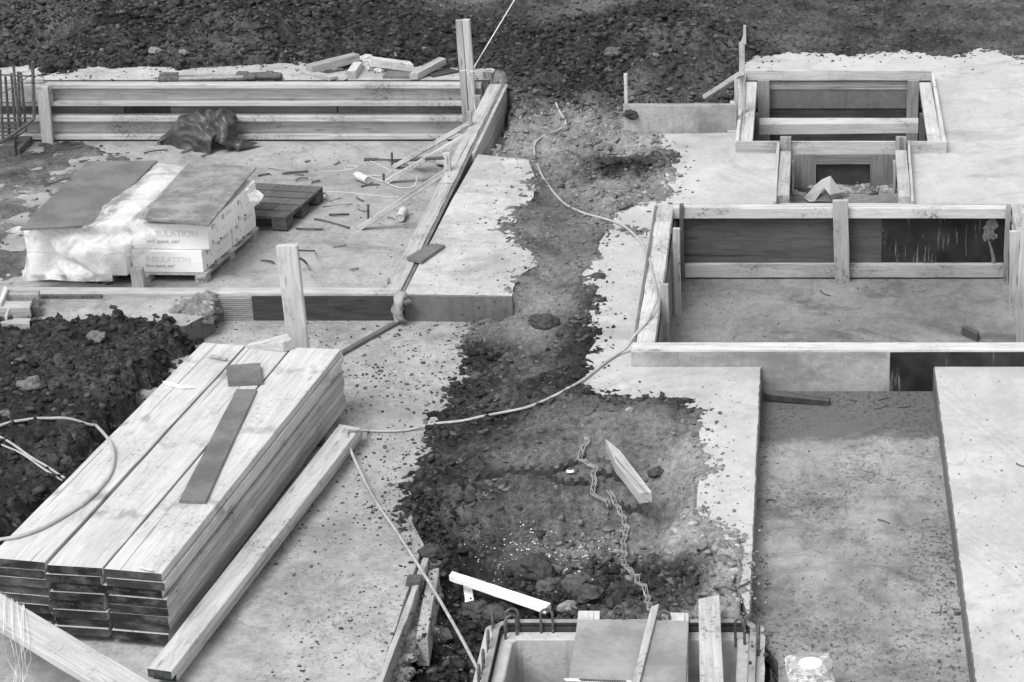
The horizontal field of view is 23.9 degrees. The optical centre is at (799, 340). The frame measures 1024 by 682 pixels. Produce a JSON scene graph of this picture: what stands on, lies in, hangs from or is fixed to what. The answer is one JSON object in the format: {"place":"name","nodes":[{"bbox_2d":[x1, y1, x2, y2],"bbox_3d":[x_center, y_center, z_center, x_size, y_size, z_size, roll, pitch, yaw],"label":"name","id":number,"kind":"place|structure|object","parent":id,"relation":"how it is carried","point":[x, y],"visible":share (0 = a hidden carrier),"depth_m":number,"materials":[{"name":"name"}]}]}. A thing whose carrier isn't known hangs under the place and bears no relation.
{"place":"outdoors","nodes":[
{"label":"outdoors","id":0,"kind":"place"},
{"bbox_2d":[0,139,458,287],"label":"sunken floor","id":1,"kind":"structure","parent":0,"point":[381,241],"depth_m":22.79,"materials":[{"name":"concrete"}]},
{"bbox_2d":[0,141,205,284],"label":"mud","id":2,"kind":"structure","parent":1,"relation":"on","point":[15,170],"depth_m":23.58,"materials":[{"name":"soil"}]},
{"bbox_2d":[15,136,32,154],"bbox_3d":[-7.992,-1.997,24.407,0.193,0.061,0.443,0,23,0],"label":"timber block","id":3,"kind":"object","parent":2,"relation":"on","point":[23,143],"depth_m":24.41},
{"bbox_2d":[0,62,36,143],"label":"rebar cage","id":4,"kind":"object","parent":3,"relation":"on","point":[16,132],"visible":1,"depth_m":24.07,"materials":[{"name":"metal"}]},
{"bbox_2d":[21,227,258,282],"bbox_3d":[-5.938,-0.794,21.611,1.861,0.098,1.259,0,23,0],"label":"loading pallet","id":5,"kind":"object","parent":1,"relation":"on","point":[228,255],"visible":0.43,"depth_m":21.13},
{"bbox_2d":[27,247,133,275],"bbox_3d":[-6.269,-0.802,21.247,0.988,0.201,0.693,0,23,0],"label":"insulation carton","id":6,"kind":"object","parent":5,"relation":"on","point":[124,265],"visible":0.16,"depth_m":20.94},
{"bbox_2d":[24,200,152,253],"bbox_3d":[-6.269,-1.017,21.154,0.988,0.256,0.693,0,23,0],"label":"insulation carton","id":7,"kind":"object","parent":6,"relation":"on","point":[136,211],"visible":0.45,"depth_m":20.89,"materials":[{"name":"plastic"}]},
{"bbox_2d":[131,230,231,272],"bbox_3d":[-5.501,-0.821,21.292,0.741,0.201,0.652,0,23,0],"label":"insulation carton","id":8,"kind":"object","parent":5,"relation":"on","point":[179,260],"visible":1,"depth_m":21.01,"materials":[{"name":"white cardboard"}]},
{"bbox_2d":[132,201,235,249],"bbox_3d":[-5.467,-1.034,21.218,0.776,0.236,0.630,0,23,0],"label":"insulation carton","id":9,"kind":"object","parent":8,"relation":"on","point":[179,236],"visible":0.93,"depth_m":20.96,"materials":[{"name":"white cardboard"}]},
{"bbox_2d":[231,208,255,245],"bbox_3d":[-5.388,-1.053,21.828,0.730,0.201,0.531,0,23,0],"label":"insulation carton","id":10,"kind":"object","parent":5,"relation":"on","point":[244,226],"visible":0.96,"depth_m":21.81,"materials":[{"name":"white cardboard"}]},
{"bbox_2d":[230,180,256,223],"bbox_3d":[-5.365,-1.265,21.752,0.733,0.236,0.549,0,23,0],"label":"insulation carton","id":11,"kind":"object","parent":10,"relation":"on","point":[243,207],"visible":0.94,"depth_m":21.71,"materials":[{"name":"white cardboard"}]},
{"bbox_2d":[157,109,257,153],"bbox_3d":[-6.131,-2.212,24.492,1.051,0.418,0.649,18,29,35],"label":"tarpaulin","id":12,"kind":"object","parent":1,"relation":"on","point":[196,131],"visible":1,"depth_m":24.31,"materials":[{"name":"black plastic"}]},
{"bbox_2d":[0,78,487,143],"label":"formwork wall","id":13,"kind":"structure","parent":1,"relation":"on","point":[372,110],"depth_m":24.54,"materials":[{"name":"grey wood"}]},
{"bbox_2d":[254,183,323,230],"bbox_3d":[-5.269,-1.285,22.678,1.252,0.146,0.872,4,24,8],"label":"pallet","id":14,"kind":"object","parent":1,"relation":"on","point":[281,206],"visible":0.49,"depth_m":22.57,"materials":[{"name":"wood"}]},
{"bbox_2d":[357,169,447,230],"bbox_3d":[-3.675,-1.307,22.131,0.897,0.636,0.068,2,24,5],"label":"brace","id":15,"kind":"object","parent":1,"relation":"on","point":[400,201],"visible":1,"depth_m":22.10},
{"bbox_2d":[385,134,463,183],"bbox_3d":[-3.631,-1.793,23.351,0.887,0.559,0.063,1,23,3],"label":"brace","id":16,"kind":"object","parent":1,"relation":"on","point":[421,161],"visible":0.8,"depth_m":23.35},
{"bbox_2d":[392,121,470,168],"bbox_3d":[-3.631,-1.927,23.538,1.006,0.658,0.065,13,27,28],"label":"brace","id":17,"kind":"object","parent":1,"relation":"on","point":[431,145],"visible":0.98,"depth_m":23.50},
{"bbox_2d":[455,19,475,133],"bbox_3d":[-3.394,-2.648,24.376,0.160,1.299,0.078,0,23,0],"label":"timber post","id":18,"kind":"object","parent":1,"relation":"on","point":[464,44],"visible":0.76,"depth_m":24.28,"materials":[{"name":"wood"}]},
{"bbox_2d":[0,21,1023,681],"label":"scattered dirt","id":19,"kind":"structure","parent":1,"relation":"on","point":[766,587],"depth_m":16.47,"materials":[{"name":"soil"}]},
{"bbox_2d":[0,318,472,681],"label":"slab","id":20,"kind":"structure","parent":0,"point":[242,642],"depth_m":15.64,"materials":[{"name":"concrete"}]},
{"bbox_2d":[0,593,148,681],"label":"plank","id":21,"kind":"object","parent":20,"relation":"on","point":[64,651],"visible":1,"depth_m":13.74,"materials":[{"name":"wood"}]},
{"bbox_2d":[3,596,33,681],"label":"twine","id":22,"kind":"object","parent":21,"relation":"hanging from","point":[24,661],"visible":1,"depth_m":14.00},
{"bbox_2d":[31,297,214,342],"bbox_3d":[-5.695,-0.087,19.001,2.054,0.267,0.832,0,23,0],"label":"ledge","id":23,"kind":"object","parent":20,"relation":"on","point":[139,307],"visible":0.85,"depth_m":19.05,"materials":[{"name":"concrete"}]},
{"bbox_2d":[0,286,40,329],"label":"timber trestle","id":24,"kind":"object","parent":23,"relation":"on","point":[16,304],"visible":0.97,"depth_m":18.84,"materials":[{"name":"wood"}]},
{"bbox_2d":[169,290,222,327],"bbox_3d":[-4.838,-0.230,19.152,0.392,0.272,0.733,0,23,0],"label":"concrete lump","id":25,"kind":"object","parent":20,"relation":"on","point":[198,304],"visible":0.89,"depth_m":19.00,"materials":[{"name":"concrete"}]},
{"bbox_2d":[0,287,411,320],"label":"front formwork","id":26,"kind":"object","parent":20,"relation":"on","point":[321,304],"visible":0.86,"depth_m":19.30,"materials":[{"name":"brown wood"}]},
{"bbox_2d":[391,290,407,322],"bbox_3d":[-3.208,-0.260,19.202,0.141,0.274,0.144,-14,27,-29],"label":"crumpled flashing","id":27,"kind":"object","parent":26,"relation":"attached to","point":[397,308],"visible":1,"depth_m":19.16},
{"bbox_2d":[112,403,344,642],"bbox_3d":[-3.784,1.133,16.145,0.369,0.057,3.428,3,24,8],"label":"plank","id":28,"kind":"object","parent":20,"relation":"on","point":[151,636],"visible":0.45,"depth_m":15.24,"materials":[{"name":"grey wood"}]},
{"bbox_2d":[113,394,345,632],"bbox_3d":[-3.773,1.077,16.120,0.368,0.057,3.400,3,24,8],"label":"plank","id":29,"kind":"object","parent":28,"relation":"on","point":[226,552],"visible":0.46,"depth_m":15.53,"materials":[{"name":"grey wood"}]},
{"bbox_2d":[110,388,343,624],"bbox_3d":[-3.780,1.024,16.092,0.372,0.058,3.401,3,24,7],"label":"plank","id":30,"kind":"object","parent":29,"relation":"on","point":[145,618],"visible":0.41,"depth_m":15.41,"materials":[{"name":"wood"}]},
{"bbox_2d":[109,379,344,615],"bbox_3d":[-3.777,0.966,16.071,0.376,0.058,3.416,3,24,7],"label":"plank","id":31,"kind":"object","parent":30,"relation":"on","point":[133,609],"visible":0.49,"depth_m":15.40,"materials":[{"name":"grey wood"}]},
{"bbox_2d":[109,372,342,607],"bbox_3d":[-3.777,0.913,16.039,0.375,0.058,3.402,3,24,7],"label":"plank","id":32,"kind":"object","parent":31,"relation":"on","point":[174,590],"visible":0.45,"depth_m":15.39,"materials":[{"name":"wood"}]},
{"bbox_2d":[106,366,341,597],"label":"plank","id":33,"kind":"object","parent":32,"relation":"on","point":[135,591],"visible":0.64,"depth_m":15.16,"materials":[{"name":"grey wood"}]},
{"bbox_2d":[106,356,343,590],"bbox_3d":[-3.774,0.798,16.004,0.374,0.058,3.436,3,24,7],"label":"plank","id":34,"kind":"object","parent":33,"relation":"on","point":[164,584],"visible":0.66,"depth_m":15.38,"materials":[{"name":"grey wood"}]},
{"bbox_2d":[104,347,340,580],"bbox_3d":[-3.780,0.744,15.975,0.369,0.057,3.416,3,24,8],"label":"plank","id":35,"kind":"object","parent":34,"relation":"on","point":[161,540],"visible":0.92,"depth_m":15.61,"materials":[{"name":"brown wood"}]},
{"bbox_2d":[179,389,256,503],"bbox_3d":[-3.871,0.687,16.008,0.177,0.021,1.717,0,23,0],"label":"short board","id":36,"kind":"object","parent":35,"relation":"on","point":[202,480],"visible":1,"depth_m":15.90,"materials":[{"name":"wood"}]},
{"bbox_2d":[276,243,309,347],"bbox_3d":[-3.774,-0.171,17.883,0.180,1.173,0.063,0,23,0],"label":"upright board","id":37,"kind":"object","parent":20,"relation":"on","point":[291,285],"visible":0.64,"depth_m":17.77,"materials":[{"name":"wood"}]},
{"bbox_2d":[316,437,325,446],"bbox_3d":[-3.956,0.703,17.290,1.055,0.057,0.084,3,24,7],"label":"bearer","id":38,"kind":"object","parent":20,"relation":"on","point":[321,442],"visible":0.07,"depth_m":17.20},
{"bbox_2d":[55,624,112,636],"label":"plank","id":39,"kind":"object","parent":38,"relation":"on","point":[88,631],"visible":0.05,"depth_m":14.65,"materials":[{"name":"grey wood"}]},
{"bbox_2d":[55,617,112,626],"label":"plank","id":40,"kind":"object","parent":39,"relation":"on","point":[86,622],"visible":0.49,"depth_m":14.63,"materials":[{"name":"grey wood"}]},
{"bbox_2d":[52,605,110,619],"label":"plank","id":41,"kind":"object","parent":40,"relation":"on","point":[81,614],"visible":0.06,"depth_m":14.60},
{"bbox_2d":[50,598,109,610],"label":"plank","id":42,"kind":"object","parent":41,"relation":"on","point":[83,605],"visible":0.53,"depth_m":14.58,"materials":[{"name":"grey wood"}]},
{"bbox_2d":[49,589,109,602],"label":"plank","id":43,"kind":"object","parent":42,"relation":"on","point":[78,596],"visible":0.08,"depth_m":14.55,"materials":[{"name":"grey wood"}]},
{"bbox_2d":[51,579,106,592],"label":"plank","id":44,"kind":"object","parent":43,"relation":"on","point":[101,588],"visible":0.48,"depth_m":14.53,"materials":[{"name":"grey wood"}]},
{"bbox_2d":[45,572,106,584],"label":"plank","id":45,"kind":"object","parent":44,"relation":"on","point":[75,579],"visible":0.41,"depth_m":14.50,"materials":[{"name":"grey wood"}]},
{"bbox_2d":[47,347,289,575],"bbox_3d":[-4.141,0.728,16.013,0.349,0.057,3.390,3,24,8],"label":"plank","id":46,"kind":"object","parent":45,"relation":"on","point":[96,543],"visible":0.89,"depth_m":15.52,"materials":[{"name":"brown wood"}]},
{"bbox_2d":[226,363,262,386],"bbox_3d":[-3.955,0.242,17.011,0.242,0.041,0.329,-6,24,-13],"label":"board offcut","id":47,"kind":"object","parent":46,"relation":"on","point":[249,374],"visible":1,"depth_m":16.97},
{"bbox_2d":[246,334,292,351],"bbox_3d":[-3.883,0.014,17.488,0.351,0.080,0.156,0,23,0],"label":"wedge offcut","id":48,"kind":"object","parent":46,"relation":"on","point":[281,343],"visible":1,"depth_m":17.46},
{"bbox_2d":[341,321,398,355],"bbox_3d":[-3.417,-0.027,18.978,0.047,0.026,0.742,12,26,26],"label":"flat bar","id":49,"kind":"object","parent":20,"relation":"on","point":[362,341],"visible":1,"depth_m":18.95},
{"bbox_2d":[387,84,507,317],"bbox_3d":[-3.170,-1.274,21.983,0.204,0.543,5.628,1,23,2],"label":"edge formwork","id":50,"kind":"object","parent":20,"relation":"attached to","point":[482,133],"visible":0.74,"depth_m":22.21,"materials":[{"name":"wood"}]},
{"bbox_2d":[405,154,536,321],"bbox_3d":[-2.684,-0.910,20.884,1.012,0.323,3.504,0,23,0],"label":"poured strip","id":51,"kind":"object","parent":20,"relation":"on","point":[452,299],"visible":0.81,"depth_m":20.02,"materials":[{"name":"concrete"}]},
{"bbox_2d":[406,243,444,263],"bbox_3d":[-3.138,-0.738,20.035,0.158,0.038,0.413,9,25,20],"label":"board offcut","id":52,"kind":"object","parent":51,"relation":"on","point":[423,255],"visible":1,"depth_m":19.99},
{"bbox_2d":[345,102,657,681],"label":"hose","id":53,"kind":"object","parent":20,"relation":"on","point":[478,417],"visible":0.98,"depth_m":17.43,"materials":[{"name":"plastic"}]},
{"bbox_2d":[0,62,494,112],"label":"back strip","id":54,"kind":"object","parent":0,"point":[146,73],"visible":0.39,"depth_m":24.76,"materials":[{"name":"concrete"}]},
{"bbox_2d":[159,70,273,76],"bbox_3d":[-5.996,-2.737,24.618,1.179,0.089,0.089,-1,23,-2],"label":"steel prop","id":55,"kind":"object","parent":54,"relation":"on","point":[199,74],"visible":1,"depth_m":24.59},
{"bbox_2d":[158,72,282,81],"bbox_3d":[-5.945,-2.701,24.535,1.254,0.089,0.089,-2,23,-5],"label":"steel prop","id":56,"kind":"object","parent":54,"relation":"on","point":[275,76],"visible":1,"depth_m":24.52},
{"bbox_2d":[300,69,337,80],"bbox_3d":[-4.985,-2.746,24.670,0.492,0.036,0.095,13,27,28],"label":"timber offcut","id":57,"kind":"object","parent":54,"relation":"on","point":[326,76],"visible":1,"depth_m":24.62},
{"bbox_2d":[306,53,359,72],"bbox_3d":[-4.847,-2.884,24.812,0.556,0.135,0.097,-13,27,-27],"label":"timber offcut","id":58,"kind":"object","parent":57,"relation":"on","point":[334,62],"visible":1,"depth_m":24.78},
{"bbox_2d":[370,56,413,71],"bbox_3d":[-4.227,-2.872,24.785,0.483,0.134,0.083,4,24,8],"label":"timber offcut","id":59,"kind":"object","parent":54,"relation":"on","point":[394,64],"visible":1,"depth_m":24.75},
{"bbox_2d":[409,57,445,79],"bbox_3d":[-3.848,-2.814,24.727,0.103,0.116,0.503,13,26,27],"label":"timber offcut","id":60,"kind":"object","parent":54,"relation":"on","point":[428,68],"visible":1,"depth_m":24.70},
{"bbox_2d":[0,0,1023,681],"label":"ground","id":61,"kind":"structure","parent":0,"point":[646,418],"depth_m":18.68,"materials":[{"name":"soil"}]},
{"bbox_2d":[0,417,114,540],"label":"cable","id":62,"kind":"object","parent":61,"relation":"on","point":[91,496],"visible":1,"depth_m":15.48,"materials":[{"name":"plastic"}]},
{"bbox_2d":[376,557,445,681],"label":"slab edge formwork","id":63,"kind":"object","parent":61,"relation":"on","point":[386,674],"visible":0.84,"depth_m":14.94,"materials":[{"name":"wood"}]},
{"bbox_2d":[461,600,487,619],"bbox_3d":[-2.090,1.738,15.475,0.208,0.135,0.160,-7,24,-16],"label":"stone","id":64,"kind":"object","parent":61,"relation":"on","point":[476,609],"visible":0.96,"depth_m":15.43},
{"bbox_2d":[449,571,550,613],"bbox_3d":[-1.946,1.624,15.469,0.813,0.050,0.075,14,27,29],"label":"foam strip","id":65,"kind":"object","parent":61,"relation":"on","point":[535,604],"visible":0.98,"depth_m":15.44,"materials":[{"name":"plastic"}]},
{"bbox_2d":[476,458,578,481],"bbox_3d":[-1.900,0.893,16.677,0.710,0.171,0.087,-1,23,-3],"label":"zigzag spacer","id":66,"kind":"object","parent":61,"relation":"on","point":[491,474],"visible":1,"depth_m":16.68,"materials":[{"name":"plastic"}]},
{"bbox_2d":[510,553,553,580],"bbox_3d":[-1.782,1.508,15.896,0.302,0.170,0.265,0,23,0],"label":"stone","id":67,"kind":"object","parent":61,"relation":"on","point":[534,566],"visible":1,"depth_m":15.83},
{"bbox_2d":[528,313,560,329],"bbox_3d":[-2.012,-0.141,18.804,0.241,0.162,0.176,12,26,25],"label":"stone","id":68,"kind":"object","parent":61,"relation":"on","point":[546,321],"visible":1,"depth_m":18.75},
{"bbox_2d":[561,571,592,589],"bbox_3d":[-1.455,1.574,15.629,0.225,0.122,0.168,-17,29,-35],"label":"stone","id":69,"kind":"object","parent":61,"relation":"on","point":[568,581],"visible":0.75,"depth_m":15.57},
{"bbox_2d":[571,583,603,603],"bbox_3d":[-1.365,1.631,15.426,0.218,0.145,0.167,14,27,29],"label":"stone","id":70,"kind":"object","parent":61,"relation":"on","point":[585,593],"visible":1,"depth_m":15.38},
{"bbox_2d":[577,436,610,508],"bbox_3d":[-1.454,0.914,16.632,0.128,0.222,0.725,-7,24,-16],"label":"zigzag spacer","id":71,"kind":"object","parent":61,"relation":"on","point":[586,443],"visible":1,"depth_m":16.59,"materials":[{"name":"plastic"}]},
{"bbox_2d":[473,605,764,681],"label":"concrete shaft","id":72,"kind":"object","parent":61,"relation":"in","point":[518,649],"visible":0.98,"depth_m":14.51,"materials":[{"name":"grey concrete"}]},
{"bbox_2d":[578,611,599,619],"bbox_3d":[-1.230,2.060,13.698,0.134,0.025,2.026,-1,23,-3],"label":"support board","id":73,"kind":"object","parent":72,"relation":"on","point":[588,614],"visible":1,"depth_m":14.56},
{"bbox_2d":[568,619,688,681],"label":"cover sheet","id":74,"kind":"object","parent":73,"relation":"on","point":[607,649],"visible":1,"depth_m":14.15,"materials":[{"name":"grey wood"}]},
{"bbox_2d":[632,604,658,681],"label":"lath","id":75,"kind":"object","parent":74,"relation":"on","point":[647,636],"visible":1,"depth_m":14.18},
{"bbox_2d":[698,595,723,681],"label":"plank","id":76,"kind":"object","parent":72,"relation":"on","point":[710,656],"visible":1,"depth_m":14.14,"materials":[{"name":"wood"}]},
{"bbox_2d":[605,439,651,502],"bbox_3d":[-1.209,0.887,16.398,0.088,0.095,0.940,-9,25,-20],"label":"pointed stake","id":77,"kind":"object","parent":61,"relation":"on","point":[633,481],"visible":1,"depth_m":16.25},
{"bbox_2d":[606,489,652,611],"bbox_3d":[-1.100,1.394,15.575,0.122,0.304,2.003,-4,24,-9],"label":"zigzag spacer","id":78,"kind":"object","parent":61,"relation":"on","point":[647,596],"visible":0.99,"depth_m":15.84,"materials":[{"name":"plastic"}]},
{"bbox_2d":[623,103,736,132],"bbox_3d":[-1.156,-2.067,23.093,1.087,0.468,0.032,0,23,0],"label":"upstand panel","id":79,"kind":"object","parent":61,"relation":"on","point":[698,117],"visible":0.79,"depth_m":23.04,"materials":[{"name":"concrete"}]},
{"bbox_2d":[581,48,1023,681],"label":"concrete slab","id":80,"kind":"structure","parent":0,"point":[981,102],"depth_m":17.82,"materials":[{"name":"concrete"}]},
{"bbox_2d":[656,278,1016,381],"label":"pit floor","id":81,"kind":"structure","parent":0,"point":[935,305],"depth_m":20.31,"materials":[{"name":"concrete"}]},
{"bbox_2d":[660,283,669,341],"bbox_3d":[-1.063,-0.072,18.912,0.066,0.811,0.053,0,23,0],"label":"wooden stake","id":82,"kind":"object","parent":81,"relation":"on","point":[664,293],"visible":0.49,"depth_m":18.80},
{"bbox_2d":[673,227,681,314],"bbox_3d":[-1.032,-0.573,20.089,0.066,0.795,0.053,0,23,0],"label":"wooden stake","id":83,"kind":"object","parent":81,"relation":"on","point":[677,274],"visible":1,"depth_m":20.06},
{"bbox_2d":[631,203,1023,390],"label":"pit formwork","id":84,"kind":"object","parent":81,"relation":"on","point":[797,240],"visible":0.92,"depth_m":20.71,"materials":[{"name":"grey wood"}]},
{"bbox_2d":[833,199,849,282],"bbox_3d":[0.359,-0.857,20.770,0.157,0.780,0.052,0,23,0],"label":"wooden stake","id":85,"kind":"object","parent":81,"relation":"on","point":[841,238],"visible":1,"depth_m":20.74,"materials":[{"name":"wood"}]},
{"bbox_2d":[1009,230,1019,317],"bbox_3d":[1.795,-0.549,20.035,0.101,0.796,0.053,0,23,0],"label":"wooden stake","id":86,"kind":"object","parent":81,"relation":"on","point":[1013,258],"visible":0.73,"depth_m":19.99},
{"bbox_2d":[1016,211,1023,341],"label":"wooden stake","id":87,"kind":"object","parent":81,"relation":"on","point":[1020,319],"visible":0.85,"depth_m":19.34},
{"bbox_2d":[789,189,897,202],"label":"pit floor","id":88,"kind":"structure","parent":0,"point":[880,197],"depth_m":22.28,"materials":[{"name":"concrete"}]},
{"bbox_2d":[804,176,841,201],"bbox_3d":[0.228,-1.398,22.134,0.393,0.215,0.276,21,31,40],"label":"crumpled sheet","id":89,"kind":"object","parent":88,"relation":"on","point":[828,184],"visible":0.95,"depth_m":22.08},
{"bbox_2d":[773,136,913,203],"bbox_3d":[0.399,-1.394,21.799,1.267,0.505,1.597,0,23,0],"label":"box formwork","id":90,"kind":"object","parent":88,"relation":"on","point":[849,169],"visible":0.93,"depth_m":22.43,"materials":[{"name":"grey wood"}]},
{"bbox_2d":[790,183,896,196],"bbox_3d":[0.414,-1.429,22.500,1.020,0.080,0.434,0,23,0],"label":"rubble","id":91,"kind":"object","parent":88,"relation":"on","point":[865,189],"visible":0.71,"depth_m":22.44,"materials":[{"name":"stone"}]},
{"bbox_2d":[752,391,969,681],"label":"trench floor","id":92,"kind":"structure","parent":0,"point":[842,443],"depth_m":15.85,"materials":[{"name":"concrete"}]},
{"bbox_2d":[764,388,829,405],"bbox_3d":[-0.025,0.421,17.794,0.503,0.101,0.039,3,24,8],"label":"wet board","id":93,"kind":"object","parent":92,"relation":"on","point":[783,396],"visible":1,"depth_m":17.79,"materials":[{"name":"grey wood"}]},
{"bbox_2d":[784,651,832,681],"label":"coil packet","id":94,"kind":"object","parent":92,"relation":"on","point":[810,666],"visible":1,"depth_m":13.92,"materials":[{"name":"plastic"}]},
{"bbox_3d":[-3.332,0.773,17.118,0.120,0.045,0.102,0,23,0],"label":"timber block","id":95,"kind":"object","parent":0,"visible":0},
{"bbox_2d":[147,424,362,681],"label":"beam","id":96,"kind":"structure","parent":95,"relation":"on","point":[180,647],"depth_m":15.37,"materials":[{"name":"wood"}]},
{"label":"far pit floor","id":97,"kind":"structure","parent":0,"visible":0},
{"bbox_2d":[735,70,946,188],"bbox_3d":[0.384,-1.961,23.746,1.989,0.899,2.536,0,23,0],"label":"pit formwork","id":98,"kind":"object","parent":97,"relation":"on","point":[763,127],"visible":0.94,"depth_m":24.12,"materials":[{"name":"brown wood"}]},
{"bbox_2d":[739,25,745,113],"bbox_3d":[-0.557,-2.546,23.274,0.072,1.086,0.041,0,23,0],"label":"wooden stake","id":99,"kind":"object","parent":98,"relation":"attached to","point":[742,43],"visible":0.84,"depth_m":23.21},
{"bbox_3d":[-6.146,-1.069,21.864,0.985,0.201,0.673,0,23,0],"label":"insulation carton","id":100,"kind":"object","parent":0,"visible":0},
{"bbox_2d":[120,175,174,199],"bbox_3d":[-6.146,-1.284,21.771,0.985,0.256,0.673,0,23,0],"label":"insulation carton","id":101,"kind":"object","parent":100,"relation":"on","point":[141,194],"visible":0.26,"depth_m":21.68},
{"bbox_2d":[51,163,184,273],"bbox_3d":[-6.025,-1.165,21.393,0.924,0.468,1.874,0,23,0],"label":"plastic sheet","id":102,"kind":"object","parent":101,"relation":"on","point":[79,250],"visible":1,"depth_m":20.64,"materials":[{"name":"plastic"}]},
{"bbox_2d":[5,226,112,281],"bbox_3d":[-6.416,-0.743,20.714,0.886,0.473,0.264,0,23,0],"label":"plastic sheet","id":103,"kind":"object","parent":102,"relation":"hanging from","point":[72,270],"visible":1,"depth_m":20.70,"materials":[{"name":"plastic"}]},
{"bbox_2d":[20,160,156,230],"bbox_3d":[-6.335,-1.312,21.369,0.652,0.037,1.855,1,23,2],"label":"shuttering board","id":104,"kind":"object","parent":102,"relation":"on","point":[87,190],"visible":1,"depth_m":21.32,"materials":[{"name":"wood"}]},
{"bbox_2d":[139,162,256,226],"bbox_3d":[-5.396,-1.330,21.456,0.658,0.032,1.615,1,23,3],"label":"shuttering board","id":105,"kind":"object","parent":102,"relation":"on","point":[199,194],"visible":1,"depth_m":21.38,"materials":[{"name":"wood"}]},
{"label":"bearer","id":106,"kind":"object","parent":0,"visible":0},
{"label":"plank","id":107,"kind":"object","parent":106,"relation":"on","visible":0},
{"bbox_2d":[33,611,55,620],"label":"plank","id":108,"kind":"object","parent":107,"relation":"on","point":[48,617],"visible":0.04,"depth_m":14.69,"materials":[{"name":"grey wood"}]},
{"bbox_2d":[15,601,52,613],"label":"plank","id":109,"kind":"object","parent":108,"relation":"on","point":[39,608],"visible":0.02,"depth_m":14.66,"materials":[{"name":"grey wood"}]},
{"bbox_2d":[0,591,49,604],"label":"plank","id":110,"kind":"object","parent":109,"relation":"on","point":[30,598],"visible":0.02,"depth_m":14.65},
{"bbox_2d":[0,584,51,594],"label":"plank","id":111,"kind":"object","parent":110,"relation":"on","point":[24,589],"visible":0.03,"depth_m":14.64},
{"bbox_2d":[0,575,51,587],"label":"plank","id":112,"kind":"object","parent":111,"relation":"on","point":[21,581],"visible":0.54,"depth_m":14.60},
{"bbox_2d":[0,566,47,578],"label":"plank","id":113,"kind":"object","parent":112,"relation":"on","point":[23,572],"visible":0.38,"depth_m":14.57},
{"bbox_2d":[0,343,244,569],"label":"plank","id":114,"kind":"object","parent":113,"relation":"on","point":[139,433],"visible":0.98,"depth_m":15.80,"materials":[{"name":"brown wood"}]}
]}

